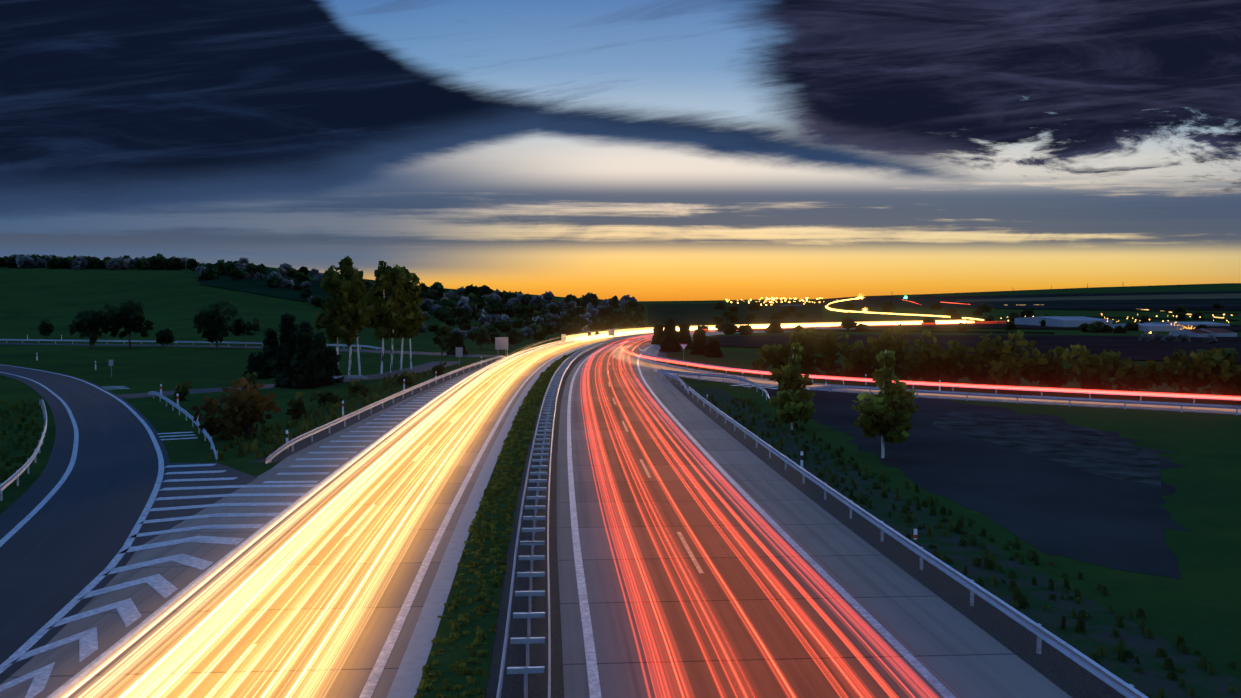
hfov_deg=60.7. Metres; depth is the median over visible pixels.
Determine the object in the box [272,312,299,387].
spruce
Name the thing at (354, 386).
shrub
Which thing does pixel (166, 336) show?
bush
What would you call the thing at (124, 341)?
back road rail
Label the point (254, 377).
shrub
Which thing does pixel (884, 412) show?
tree
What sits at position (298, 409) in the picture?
shrub
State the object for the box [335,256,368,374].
birch
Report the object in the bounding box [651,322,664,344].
spruce
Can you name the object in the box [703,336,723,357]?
spruce
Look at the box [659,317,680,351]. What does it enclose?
spruce
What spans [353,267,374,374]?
birch
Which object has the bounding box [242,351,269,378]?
spruce
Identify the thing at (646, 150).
sky
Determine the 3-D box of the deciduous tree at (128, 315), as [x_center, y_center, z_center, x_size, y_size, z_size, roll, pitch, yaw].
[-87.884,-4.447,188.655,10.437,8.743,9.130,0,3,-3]
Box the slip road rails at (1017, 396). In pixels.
[638,340,1240,414]
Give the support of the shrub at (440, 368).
on the ground
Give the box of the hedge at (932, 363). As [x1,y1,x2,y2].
[752,324,1240,403]
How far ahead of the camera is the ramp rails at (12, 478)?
63.02 m
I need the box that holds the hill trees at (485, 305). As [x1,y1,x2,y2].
[0,253,645,343]
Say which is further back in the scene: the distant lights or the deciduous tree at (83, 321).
the distant lights
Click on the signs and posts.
(501, 343)
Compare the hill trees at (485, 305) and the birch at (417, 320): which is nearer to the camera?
the birch at (417, 320)
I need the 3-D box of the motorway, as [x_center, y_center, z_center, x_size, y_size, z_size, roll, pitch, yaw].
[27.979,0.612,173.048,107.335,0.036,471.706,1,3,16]
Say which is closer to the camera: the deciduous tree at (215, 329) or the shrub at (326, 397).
the shrub at (326, 397)
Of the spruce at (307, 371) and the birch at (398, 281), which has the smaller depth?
the spruce at (307, 371)
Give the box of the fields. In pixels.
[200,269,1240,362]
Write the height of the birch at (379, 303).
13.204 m
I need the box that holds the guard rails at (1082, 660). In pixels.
[266,336,1148,697]
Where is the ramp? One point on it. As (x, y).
(98, 503)
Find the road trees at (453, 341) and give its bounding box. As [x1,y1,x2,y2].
[433,316,856,356]
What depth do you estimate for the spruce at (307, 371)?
102.89 m
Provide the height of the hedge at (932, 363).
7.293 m
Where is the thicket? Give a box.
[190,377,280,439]
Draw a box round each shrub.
[173,381,190,400]
[244,372,257,389]
[285,392,305,418]
[310,389,341,404]
[348,380,369,396]
[397,370,416,384]
[431,361,446,374]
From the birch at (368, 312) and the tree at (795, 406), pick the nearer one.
the tree at (795, 406)
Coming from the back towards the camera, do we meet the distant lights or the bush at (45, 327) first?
the distant lights
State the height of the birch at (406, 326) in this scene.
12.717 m
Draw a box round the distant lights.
[726,293,1231,332]
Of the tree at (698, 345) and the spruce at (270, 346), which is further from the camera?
the tree at (698, 345)
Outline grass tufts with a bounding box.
[0,355,1238,697]
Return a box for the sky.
[0,0,1240,300]
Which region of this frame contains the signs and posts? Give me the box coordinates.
[27,329,940,539]
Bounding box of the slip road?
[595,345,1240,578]
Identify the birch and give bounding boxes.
[313,265,355,368]
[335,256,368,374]
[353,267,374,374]
[363,261,397,373]
[385,264,406,371]
[395,266,419,369]
[408,283,426,368]
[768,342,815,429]
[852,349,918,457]
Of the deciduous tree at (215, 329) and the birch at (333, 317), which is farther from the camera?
the deciduous tree at (215, 329)
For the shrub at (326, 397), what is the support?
on the ground
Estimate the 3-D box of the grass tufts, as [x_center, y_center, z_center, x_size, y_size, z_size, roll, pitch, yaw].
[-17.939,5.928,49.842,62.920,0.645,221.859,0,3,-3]
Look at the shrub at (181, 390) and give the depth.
90.42 m
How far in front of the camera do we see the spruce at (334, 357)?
110.13 m
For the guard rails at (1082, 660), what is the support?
on the motorway
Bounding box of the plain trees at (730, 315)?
[697,300,1237,365]
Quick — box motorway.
[0,327,1240,697]
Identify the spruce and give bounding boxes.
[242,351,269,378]
[262,327,279,377]
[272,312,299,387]
[288,320,325,388]
[313,332,335,386]
[327,346,343,382]
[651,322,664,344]
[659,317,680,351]
[678,322,691,348]
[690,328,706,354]
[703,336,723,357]
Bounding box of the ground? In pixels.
[0,264,1240,694]
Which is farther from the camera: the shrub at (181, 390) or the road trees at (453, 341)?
the road trees at (453, 341)
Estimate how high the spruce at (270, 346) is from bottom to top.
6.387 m
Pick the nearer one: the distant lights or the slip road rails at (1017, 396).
the slip road rails at (1017, 396)
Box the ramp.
[0,343,499,697]
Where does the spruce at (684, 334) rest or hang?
on the ground
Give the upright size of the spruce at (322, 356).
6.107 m
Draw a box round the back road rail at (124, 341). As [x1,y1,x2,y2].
[0,339,381,349]
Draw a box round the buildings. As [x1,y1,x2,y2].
[1014,316,1236,336]
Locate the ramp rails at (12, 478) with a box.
[0,375,367,500]
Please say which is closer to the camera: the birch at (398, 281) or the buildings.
the birch at (398, 281)
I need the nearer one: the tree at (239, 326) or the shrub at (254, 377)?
the shrub at (254, 377)
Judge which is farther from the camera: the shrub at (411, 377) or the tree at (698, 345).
the tree at (698, 345)

